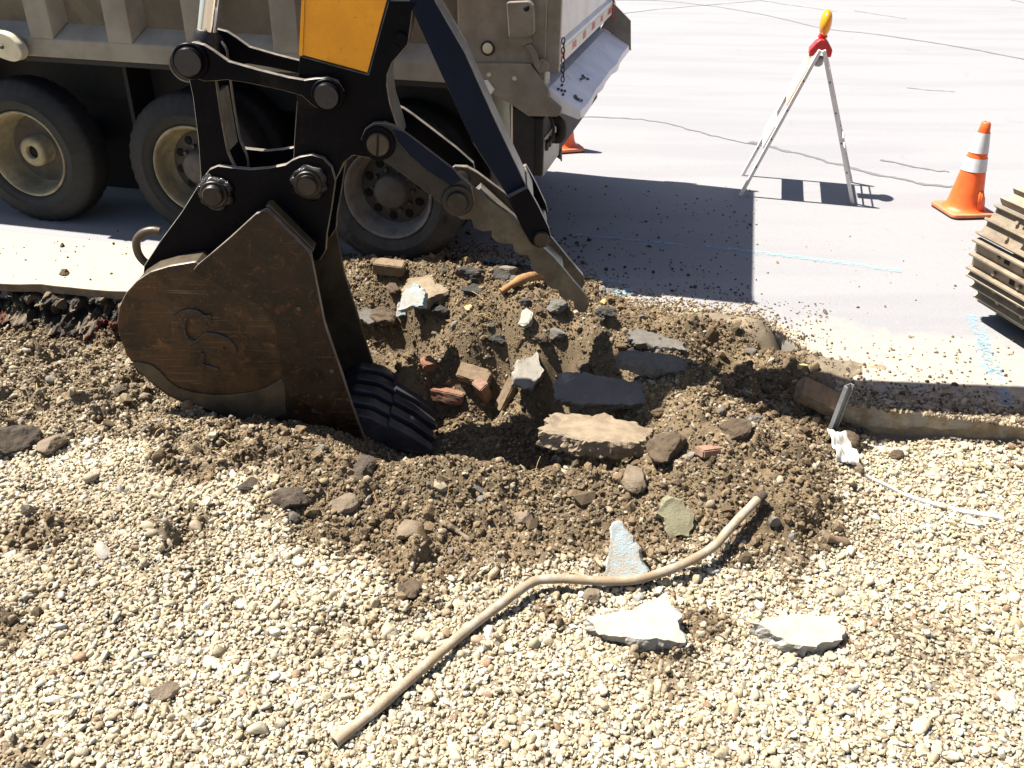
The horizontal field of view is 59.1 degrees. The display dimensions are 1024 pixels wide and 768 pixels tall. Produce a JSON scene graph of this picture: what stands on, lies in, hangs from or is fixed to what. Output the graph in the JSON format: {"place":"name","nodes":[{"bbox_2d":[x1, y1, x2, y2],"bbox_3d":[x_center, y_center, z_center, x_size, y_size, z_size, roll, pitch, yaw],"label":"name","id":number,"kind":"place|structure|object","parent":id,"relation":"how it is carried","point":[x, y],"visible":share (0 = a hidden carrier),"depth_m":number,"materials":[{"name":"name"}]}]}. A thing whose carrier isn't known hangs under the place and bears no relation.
{"place":"outdoors","nodes":[
{"label":"outdoors","id":0,"kind":"place"},
{"bbox_2d":[0,291,122,341],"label":"asphalt base","id":1,"kind":"object","parent":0,"point":[67,315],"visible":0.33,"depth_m":5.69,"materials":[{"name":"grey asphalt"}]},
{"bbox_2d":[0,231,155,298],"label":"pavement","id":2,"kind":"structure","parent":0,"point":[41,254],"depth_m":5.95,"materials":[{"name":"concrete"}]},
{"bbox_2d":[59,269,68,275],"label":"clod","id":3,"kind":"object","parent":2,"relation":"on","point":[64,272],"visible":1,"depth_m":5.80,"materials":[{"name":"brown soil"}]},
{"bbox_2d":[0,0,1023,439],"bbox_3d":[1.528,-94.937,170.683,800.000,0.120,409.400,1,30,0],"label":"road","id":4,"kind":"structure","parent":0,"point":[716,70],"depth_m":7.81,"materials":[{"name":"grey asphalt"}]},
{"bbox_2d":[0,0,630,260],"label":"dump truck","id":5,"kind":"object","parent":4,"relation":"on","point":[96,98],"visible":0.56,"depth_m":6.09,"materials":[{"name":"metal"}]},
{"bbox_2d":[0,186,1023,427],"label":"road grit","id":6,"kind":"object","parent":4,"relation":"on","point":[852,402],"visible":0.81,"depth_m":5.33,"materials":[{"name":"gravel"}]},
{"bbox_2d":[117,0,1023,454],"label":"excavator","id":7,"kind":"object","parent":4,"relation":"on","point":[237,302],"visible":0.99,"depth_m":4.50,"materials":[{"name":"metal"}]},
{"bbox_2d":[562,131,583,153],"bbox_3d":[0.472,-2.574,8.518,0.370,0.715,0.370,-8,31,-15],"label":"traffic cone","id":8,"kind":"object","parent":4,"relation":"on","point":[571,145],"visible":0.12,"depth_m":8.56,"materials":[{"name":"orange plastic"}]},
{"bbox_2d":[739,9,853,203],"bbox_3d":[2.440,-2.281,7.347,0.990,1.433,0.632,6,30,9],"label":"barricade","id":9,"kind":"object","parent":4,"relation":"on","point":[819,44],"visible":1,"depth_m":7.17,"materials":[{"name":"white paint"}]},
{"bbox_2d":[584,0,1023,186],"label":"road cracks","id":10,"kind":"object","parent":4,"relation":"on","point":[825,161],"visible":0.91,"depth_m":8.98,"materials":[{"name":"black asphalt"}]},
{"bbox_2d":[835,378,1023,424],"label":"kerb rubble","id":11,"kind":"object","parent":4,"relation":"on","point":[839,383],"visible":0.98,"depth_m":4.62,"materials":[{"name":"stone"}]},
{"bbox_2d":[931,121,993,219],"bbox_3d":[3.611,-1.688,7.060,0.370,0.715,0.370,-3,30,-6],"label":"traffic cone","id":12,"kind":"object","parent":4,"relation":"on","point":[965,200],"visible":0.97,"depth_m":7.05,"materials":[{"name":"orange plastic"}]},
{"bbox_2d":[0,250,1023,767],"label":"soil ground","id":13,"kind":"structure","parent":0,"point":[758,330],"depth_m":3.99,"materials":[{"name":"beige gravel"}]},
{"bbox_2d":[0,425,42,453],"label":"clod","id":14,"kind":"object","parent":13,"relation":"on","point":[16,438],"visible":0.84,"depth_m":4.40,"materials":[{"name":"brown soil"}]},
{"bbox_2d":[36,434,68,455],"bbox_3d":[-2.254,0.299,4.424,0.130,0.093,0.169,-5,14,11],"label":"stone","id":15,"kind":"object","parent":13,"relation":"on","point":[50,444],"visible":0.95,"depth_m":4.39,"materials":[{"name":"brown stone"}]},
{"bbox_2d":[95,541,109,559],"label":"pale stone","id":16,"kind":"object","parent":13,"relation":"on","point":[102,550],"visible":1,"depth_m":3.74,"materials":[{"name":"beige stone"}]},
{"bbox_2d":[112,384,127,393],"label":"clod","id":17,"kind":"object","parent":13,"relation":"on","point":[120,389],"visible":0.85,"depth_m":4.91,"materials":[{"name":"soil"}]},
{"bbox_2d":[138,392,151,400],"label":"stone","id":18,"kind":"object","parent":13,"relation":"on","point":[145,396],"visible":1,"depth_m":4.95,"materials":[{"name":"beige stone"}]},
{"bbox_2d":[124,401,190,449],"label":"dry grass","id":19,"kind":"structure","parent":13,"relation":"on","point":[158,429],"depth_m":4.56,"materials":[{"name":"plant"}]},
{"bbox_2d":[149,680,179,700],"bbox_3d":[-1.213,1.078,3.159,0.074,0.059,0.093,20,35,30],"label":"stone","id":20,"kind":"object","parent":13,"relation":"on","point":[166,690],"visible":1,"depth_m":3.14,"materials":[{"name":"beige stone"}]},
{"bbox_2d":[168,649,182,664],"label":"pale stone","id":21,"kind":"object","parent":13,"relation":"on","point":[171,658],"visible":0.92,"depth_m":3.32,"materials":[{"name":"white stone"}]},
{"bbox_2d":[202,654,224,668],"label":"pale stone","id":22,"kind":"object","parent":13,"relation":"on","point":[207,660],"visible":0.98,"depth_m":3.29,"materials":[{"name":"white stone"}]},
{"bbox_2d":[183,426,248,455],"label":"dry grass","id":23,"kind":"structure","parent":13,"relation":"on","point":[210,443],"depth_m":4.44,"materials":[{"name":"plant"}]},
{"bbox_2d":[237,478,261,492],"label":"clod","id":24,"kind":"object","parent":13,"relation":"on","point":[247,485],"visible":0.8,"depth_m":4.09,"materials":[{"name":"brown soil"}]},
{"bbox_2d":[226,480,273,511],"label":"dry grass","id":25,"kind":"structure","parent":13,"relation":"on","point":[253,498],"depth_m":4.02,"materials":[{"name":"plant"}]},
{"bbox_2d":[270,487,311,509],"bbox_3d":[-0.989,0.515,4.036,0.189,0.106,0.126,16,33,25],"label":"clod","id":26,"kind":"object","parent":13,"relation":"on","point":[289,498],"visible":0.91,"depth_m":4.00,"materials":[{"name":"brown soil"}]},
{"bbox_2d":[328,493,359,514],"bbox_3d":[-0.744,0.537,4.014,0.139,0.083,0.110,-10,31,-18],"label":"stone","id":27,"kind":"object","parent":13,"relation":"on","point":[347,503],"visible":0.96,"depth_m":3.99,"materials":[{"name":"brown stone"}]},
{"bbox_2d":[353,454,376,482],"bbox_3d":[-0.683,0.391,4.171,0.123,0.108,0.184,13,32,21],"label":"rock","id":28,"kind":"object","parent":13,"relation":"on","point":[364,465],"visible":0.88,"depth_m":4.13,"materials":[{"name":"stone"}]},
{"bbox_2d":[358,307,375,327],"bbox_3d":[-0.923,-0.432,5.812,0.164,0.044,0.137,15,55,4],"label":"asphalt piece","id":29,"kind":"object","parent":13,"relation":"on","point":[364,313],"visible":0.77,"depth_m":5.79,"materials":[{"name":"grey asphalt"}]},
{"bbox_2d":[291,427,470,532],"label":"dry grass","id":30,"kind":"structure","parent":13,"relation":"on","point":[402,476],"depth_m":4.03,"materials":[{"name":"beige plant"}]},
{"bbox_2d":[369,306,397,326],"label":"clod","id":31,"kind":"object","parent":13,"relation":"on","point":[383,316],"visible":1,"depth_m":5.77,"materials":[{"name":"brown soil"}]},
{"bbox_2d":[373,258,405,276],"bbox_3d":[-0.791,-0.753,5.834,0.203,0.080,0.105,8,34,5],"label":"brick","id":32,"kind":"object","parent":13,"relation":"on","point":[389,267],"visible":1,"depth_m":5.80,"materials":[{"name":"brick"}]},
{"bbox_2d":[386,282,400,294],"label":"clod","id":33,"kind":"object","parent":13,"relation":"on","point":[392,288],"visible":0.98,"depth_m":5.79,"materials":[{"name":"brown soil"}]},
{"bbox_2d":[396,302,405,316],"bbox_3d":[-0.712,-0.479,5.787,0.070,0.098,0.023,-4,-5,-9],"label":"concrete sliver","id":34,"kind":"object","parent":13,"relation":"on","point":[398,313],"visible":0.51,"depth_m":5.78,"materials":[{"name":"grey concrete"}]},
{"bbox_2d":[396,520,423,539],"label":"stone","id":35,"kind":"object","parent":13,"relation":"on","point":[405,529],"visible":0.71,"depth_m":3.88,"materials":[{"name":"beige stone"}]},
{"bbox_2d":[398,578,421,598],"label":"clod","id":36,"kind":"object","parent":13,"relation":"on","point":[411,588],"visible":0.91,"depth_m":3.58,"materials":[{"name":"brown soil"}]},
{"bbox_2d":[398,283,428,312],"bbox_3d":[-0.580,-0.507,5.332,0.177,0.171,0.052,1,-13,16],"label":"concrete piece","id":37,"kind":"object","parent":13,"relation":"on","point":[414,295],"visible":1,"depth_m":5.31,"materials":[{"name":"grey concrete"}]},
{"bbox_2d":[400,275,450,308],"bbox_3d":[-0.524,-0.583,5.669,0.380,0.084,0.263,-10,43,-7],"label":"concrete piece","id":38,"kind":"object","parent":13,"relation":"on","point":[436,292],"visible":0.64,"depth_m":5.63,"materials":[{"name":"beige concrete"}]},
{"bbox_2d":[0,254,853,642],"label":"soil clods","id":39,"kind":"object","parent":13,"relation":"on","point":[158,456],"visible":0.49,"depth_m":4.55,"materials":[{"name":"brown soil"}]},
{"bbox_2d":[420,355,436,371],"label":"brick piece","id":40,"kind":"object","parent":13,"relation":"on","point":[428,363],"visible":0.97,"depth_m":5.43,"materials":[{"name":"brick"}]},
{"bbox_2d":[430,304,449,318],"bbox_3d":[-0.445,-0.453,5.612,0.131,0.087,0.097,6,40,1],"label":"asphalt lump","id":41,"kind":"object","parent":13,"relation":"on","point":[440,311],"visible":0.99,"depth_m":5.58,"materials":[{"name":"grey asphalt"}]},
{"bbox_2d":[429,385,463,404],"bbox_3d":[-0.390,0.067,5.473,0.210,0.080,0.106,11,23,6],"label":"brick","id":42,"kind":"object","parent":13,"relation":"on","point":[445,394],"visible":0.98,"depth_m":5.43,"materials":[{"name":"red brick"}]},
{"bbox_2d":[447,523,472,542],"bbox_3d":[-0.226,0.644,3.927,0.139,0.055,0.036,18,34,27],"label":"stick","id":43,"kind":"object","parent":13,"relation":"on","point":[451,527],"visible":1,"depth_m":3.93,"materials":[{"name":"brown wood"}]},
{"bbox_2d":[453,266,484,282],"bbox_3d":[-0.275,-0.683,5.589,0.202,0.114,0.143,6,23,16],"label":"asphalt lump","id":44,"kind":"object","parent":13,"relation":"on","point":[468,273],"visible":0.92,"depth_m":5.53,"materials":[{"name":"grey asphalt"}]},
{"bbox_2d":[460,283,482,293],"bbox_3d":[-0.241,-0.575,5.518,0.152,0.057,0.091,-5,40,-5],"label":"asphalt lump","id":45,"kind":"object","parent":13,"relation":"on","point":[473,287],"visible":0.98,"depth_m":5.50,"materials":[{"name":"grey asphalt"}]},
{"bbox_2d":[472,377,492,402],"bbox_3d":[-0.176,0.040,5.415,0.070,0.192,0.090,-43,62,-14],"label":"brick","id":46,"kind":"object","parent":13,"relation":"on","point":[480,385],"visible":0.99,"depth_m":5.35,"materials":[{"name":"brick"}]},
{"bbox_2d":[456,362,492,385],"bbox_3d":[-0.224,-0.051,5.415,0.205,0.079,0.104,17,68,11],"label":"brick","id":47,"kind":"object","parent":46,"relation":"on","point":[468,373],"visible":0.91,"depth_m":5.39,"materials":[{"name":"brick"}]},
{"bbox_2d":[471,291,499,325],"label":"dry grass","id":48,"kind":"structure","parent":13,"relation":"on","point":[483,307],"depth_m":5.40,"materials":[{"name":"plant"}]},
{"bbox_2d":[483,625,493,640],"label":"pale stone","id":49,"kind":"object","parent":13,"relation":"on","point":[488,630],"visible":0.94,"depth_m":3.41,"materials":[{"name":"white stone"}]},
{"bbox_2d":[488,334,505,344],"bbox_3d":[-0.089,-0.267,5.396,0.117,0.062,0.067,6,23,8],"label":"asphalt lump","id":50,"kind":"object","parent":13,"relation":"on","point":[497,339],"visible":1,"depth_m":5.38,"materials":[{"name":"grey asphalt"}]},
{"bbox_2d":[492,268,510,280],"bbox_3d":[-0.087,-0.674,5.648,0.182,0.094,0.112,7,22,28],"label":"asphalt lump","id":51,"kind":"object","parent":13,"relation":"on","point":[501,274],"visible":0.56,"depth_m":5.61,"materials":[{"name":"grey asphalt"}]},
{"bbox_2d":[494,378,517,411],"bbox_3d":[-0.031,0.064,5.373,0.060,0.205,0.080,11,21,-46],"label":"brick","id":52,"kind":"object","parent":13,"relation":"on","point":[506,396],"visible":0.84,"depth_m":5.35,"materials":[{"name":"brick"}]},
{"bbox_2d":[0,321,1023,767],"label":"gravel","id":53,"kind":"structure","parent":13,"relation":"on","point":[242,669],"depth_m":3.43,"materials":[{"name":"beige gravel"}]},
{"bbox_2d":[331,490,767,746],"bbox_3d":[0.211,0.795,3.537,2.078,0.188,0.285,-18,35,-29],"label":"bent pipe","id":54,"kind":"object","parent":53,"relation":"on","point":[383,702],"visible":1,"depth_m":3.56,"materials":[{"name":"beige"}]},
{"bbox_2d":[864,472,1004,519],"bbox_3d":[1.950,0.529,4.204,0.629,0.066,0.042,15,33,23],"label":"rope","id":55,"kind":"object","parent":53,"relation":"on","point":[937,504],"visible":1,"depth_m":4.20,"materials":[{"name":"white fabric"}]},
{"bbox_2d":[499,272,544,294],"bbox_3d":[0.121,-0.629,5.569,0.117,0.188,0.541,21,35,31],"label":"root","id":56,"kind":"object","parent":13,"relation":"on","point":[522,279],"visible":0.77,"depth_m":5.42,"materials":[{"name":"brown wood"}]},
{"bbox_2d":[514,510,532,524],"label":"stone","id":57,"kind":"object","parent":13,"relation":"on","point":[521,517],"visible":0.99,"depth_m":3.96,"materials":[{"name":"beige stone"}]},
{"bbox_2d":[518,298,531,306],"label":"asphalt lump","id":58,"kind":"object","parent":13,"relation":"on","point":[525,302],"visible":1,"depth_m":5.33,"materials":[{"name":"grey asphalt"}]},
{"bbox_2d":[518,307,533,327],"bbox_3d":[0.084,-0.390,5.295,0.089,0.037,0.128,2,68,22],"label":"concrete piece","id":59,"kind":"object","parent":13,"relation":"on","point":[526,318],"visible":1,"depth_m":5.28,"materials":[{"name":"white concrete"}]},
{"bbox_2d":[510,351,544,390],"bbox_3d":[0.081,-0.066,5.238,0.224,0.060,0.224,-14,69,-3],"label":"concrete piece","id":60,"kind":"object","parent":13,"relation":"on","point":[527,373],"visible":1,"depth_m":5.21,"materials":[{"name":"grey concrete"}]},
{"bbox_2d":[525,456,551,491],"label":"dry grass","id":61,"kind":"structure","parent":13,"relation":"on","point":[539,475],"depth_m":4.14,"materials":[{"name":"plant"}]},
{"bbox_2d":[534,333,551,345],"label":"clod","id":62,"kind":"object","parent":13,"relation":"on","point":[543,339],"visible":1,"depth_m":5.25,"materials":[{"name":"brown soil"}]},
{"bbox_2d":[545,299,568,313],"bbox_3d":[0.248,-0.461,5.346,0.179,0.078,0.108,3,34,10],"label":"asphalt lump","id":63,"kind":"object","parent":13,"relation":"on","point":[558,306],"visible":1,"depth_m":5.32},
{"bbox_2d":[576,360,592,373],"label":"clod","id":64,"kind":"object","parent":13,"relation":"on","point":[583,366],"visible":0.6,"depth_m":5.17,"materials":[{"name":"brown soil"}]},
{"bbox_2d":[583,586,600,603],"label":"stone","id":65,"kind":"object","parent":13,"relation":"on","point":[592,595],"visible":1,"depth_m":3.59,"materials":[{"name":"brown stone"}]},
{"bbox_2d":[536,413,654,458],"bbox_3d":[0.413,0.251,4.456,0.581,0.096,0.300,5,27,3],"label":"concrete block","id":66,"kind":"object","parent":13,"relation":"on","point":[601,435],"depth_m":4.38,"materials":[{"name":"beige concrete"}]},
{"bbox_2d":[552,372,645,409],"bbox_3d":[0.526,0.054,4.681,0.642,0.059,0.206,7,60,5],"label":"asphalt slab","id":67,"kind":"object","parent":13,"relation":"on","point":[583,390],"depth_m":4.66,"materials":[{"name":"grey asphalt"}]},
{"bbox_2d":[595,307,616,317],"bbox_3d":[0.536,-0.410,5.165,0.124,0.067,0.097,8,23,7],"label":"asphalt lump","id":68,"kind":"object","parent":13,"relation":"on","point":[604,312],"visible":1,"depth_m":5.13,"materials":[{"name":"grey asphalt"}]},
{"bbox_2d":[604,521,649,587],"bbox_3d":[0.464,0.702,3.695,0.204,0.286,0.056,-1,-8,5],"label":"concrete shard","id":69,"kind":"object","parent":13,"relation":"on","point":[624,557],"visible":0.77,"depth_m":3.68,"materials":[{"name":"grey concrete"}]},
{"bbox_2d":[621,464,646,493],"bbox_3d":[0.552,0.437,4.099,0.112,0.091,0.163,-4,42,6],"label":"stone","id":70,"kind":"object","parent":13,"relation":"on","point":[634,480],"visible":1,"depth_m":4.06,"materials":[{"name":"brown stone"}]},
{"bbox_2d":[628,346,639,350],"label":"asphalt lump","id":71,"kind":"object","parent":13,"relation":"on","point":[633,348],"visible":0.37,"depth_m":5.01,"materials":[{"name":"grey asphalt"}]},
{"bbox_2d":[583,592,687,651],"bbox_3d":[0.465,0.919,3.453,0.394,0.089,0.241,-3,38,7],"label":"concrete slab","id":72,"kind":"object","parent":13,"relation":"on","point":[652,624],"depth_m":3.40,"materials":[{"name":"white concrete"}]},
{"bbox_2d":[614,350,692,378],"bbox_3d":[0.733,-0.100,4.697,0.408,0.065,0.157,7,40,3],"label":"asphalt slab","id":73,"kind":"object","parent":13,"relation":"on","point":[651,365],"depth_m":4.67,"materials":[{"name":"grey asphalt"}]},
{"bbox_2d":[624,328,688,353],"bbox_3d":[0.806,-0.230,4.998,0.364,0.047,0.151,14,44,16],"label":"asphalt slab","id":74,"kind":"object","parent":13,"relation":"on","point":[638,338],"depth_m":4.98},
{"bbox_2d":[646,432,687,464],"bbox_3d":[0.723,0.298,4.206,0.197,0.156,0.234,3,15,13],"label":"rock","id":75,"kind":"object","parent":13,"relation":"on","point":[668,448],"visible":0.94,"depth_m":4.16,"materials":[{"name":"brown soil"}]},
{"bbox_2d":[655,495,694,536],"bbox_3d":[0.710,0.572,3.911,0.182,0.026,0.187,2,71,-10],"label":"slate piece","id":76,"kind":"object","parent":13,"relation":"on","point":[676,516],"visible":1,"depth_m":3.90,"materials":[{"name":"stone"}]},
{"bbox_2d":[695,444,722,458],"bbox_3d":[0.907,0.307,4.147,0.126,0.046,0.075,-5,17,-26],"label":"brick piece","id":77,"kind":"object","parent":13,"relation":"on","point":[705,451],"visible":1,"depth_m":4.12,"materials":[{"name":"brick"}]},
{"bbox_2d":[719,418,752,440],"bbox_3d":[1.043,0.217,4.208,0.152,0.099,0.136,-5,42,0],"label":"clod","id":78,"kind":"object","parent":13,"relation":"on","point":[736,429],"visible":0.95,"depth_m":4.17,"materials":[{"name":"brown soil"}]},
{"bbox_2d":[745,415,762,422],"bbox_3d":[1.162,0.171,4.363,0.081,0.047,0.072,16,33,25],"label":"asphalt lump","id":79,"kind":"object","parent":13,"relation":"on","point":[755,418],"visible":0.64,"depth_m":4.34,"materials":[{"name":"grey asphalt"}]},
{"bbox_2d":[748,613,845,656],"bbox_3d":[1.096,0.968,3.478,0.375,0.093,0.181,1,35,-4],"label":"concrete slab","id":80,"kind":"object","parent":13,"relation":"on","point":[802,634],"depth_m":3.44,"materials":[{"name":"white concrete"}]},
{"bbox_2d":[797,364,807,369],"bbox_3d":[1.531,-0.096,4.809,0.092,0.027,0.035,-13,41,-4],"label":"wood chip","id":81,"kind":"object","parent":13,"relation":"on","point":[799,366],"visible":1,"depth_m":4.80,"materials":[{"name":"yellow wood"}]},
{"bbox_2d":[794,376,840,417],"bbox_3d":[1.560,0.068,4.596,0.240,0.079,0.126,25,62,-7],"label":"concrete block","id":82,"kind":"object","parent":13,"relation":"on","point":[819,397],"visible":0.79,"depth_m":4.56,"materials":[{"name":"concrete"}]},
{"bbox_2d":[816,559,827,570],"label":"pale stone","id":83,"kind":"object","parent":13,"relation":"on","point":[822,564],"visible":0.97,"depth_m":3.79,"materials":[{"name":"beige stone"}]},
{"bbox_2d":[824,532,849,546],"bbox_3d":[1.412,0.678,3.928,0.112,0.071,0.049,1,30,0],"label":"branch piece","id":84,"kind":"object","parent":13,"relation":"on","point":[838,540],"visible":0.98,"depth_m":3.91,"materials":[{"name":"wood"}]},
{"bbox_2d":[828,383,853,430],"bbox_3d":[1.631,0.166,4.530,0.073,0.387,0.063,-19,36,-31],"label":"steel stake","id":85,"kind":"object","parent":13,"relation":"on","point":[841,405],"visible":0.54,"depth_m":4.49,"materials":[{"name":"silver metal"}]},
{"bbox_2d":[827,428,858,465],"bbox_3d":[1.616,0.304,4.409,0.132,0.107,0.292,4,30,5],"label":"cloth","id":86,"kind":"object","parent":13,"relation":"on","point":[847,452],"visible":0.98,"depth_m":4.39,"materials":[{"name":"white fabric"}]},
{"bbox_2d":[846,428,860,448],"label":"clod","id":87,"kind":"object","parent":13,"relation":"on","point":[854,439],"visible":0.53,"depth_m":4.47,"materials":[{"name":"brown soil"}]},
{"bbox_2d":[851,462,864,473],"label":"stone","id":88,"kind":"object","parent":13,"relation":"on","point":[859,469],"visible":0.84,"depth_m":4.30,"materials":[{"name":"brown stone"}]},
{"bbox_2d":[888,449,903,459],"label":"clod","id":89,"kind":"object","parent":13,"relation":"on","point":[898,454],"visible":1,"depth_m":4.49,"materials":[{"name":"brown soil"}]},
{"bbox_2d":[849,388,1020,438],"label":"concrete kerb","id":90,"kind":"structure","parent":13,"relation":"on","point":[925,430],"depth_m":4.60,"materials":[{"name":"grey concrete"}]},
{"bbox_2d":[925,470,945,478],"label":"pale stone","id":91,"kind":"object","parent":13,"relation":"on","point":[932,473],"visible":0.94,"depth_m":4.37,"materials":[{"name":"beige stone"}]},
{"bbox_2d":[957,554,986,566],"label":"pale stone","id":92,"kind":"object","parent":13,"relation":"on","point":[974,559],"visible":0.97,"depth_m":3.88,"materials":[{"name":"white stone"}]},
{"bbox_2d":[966,518,983,529],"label":"pale stone","id":93,"kind":"object","parent":13,"relation":"on","point":[976,522],"visible":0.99,"depth_m":4.06,"materials":[{"name":"white stone"}]},
{"bbox_2d":[996,690,1016,712],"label":"pale stone","id":94,"kind":"object","parent":13,"relation":"on","point":[1009,697],"visible":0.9,"depth_m":3.22,"materials":[{"name":"beige stone"}]}
]}

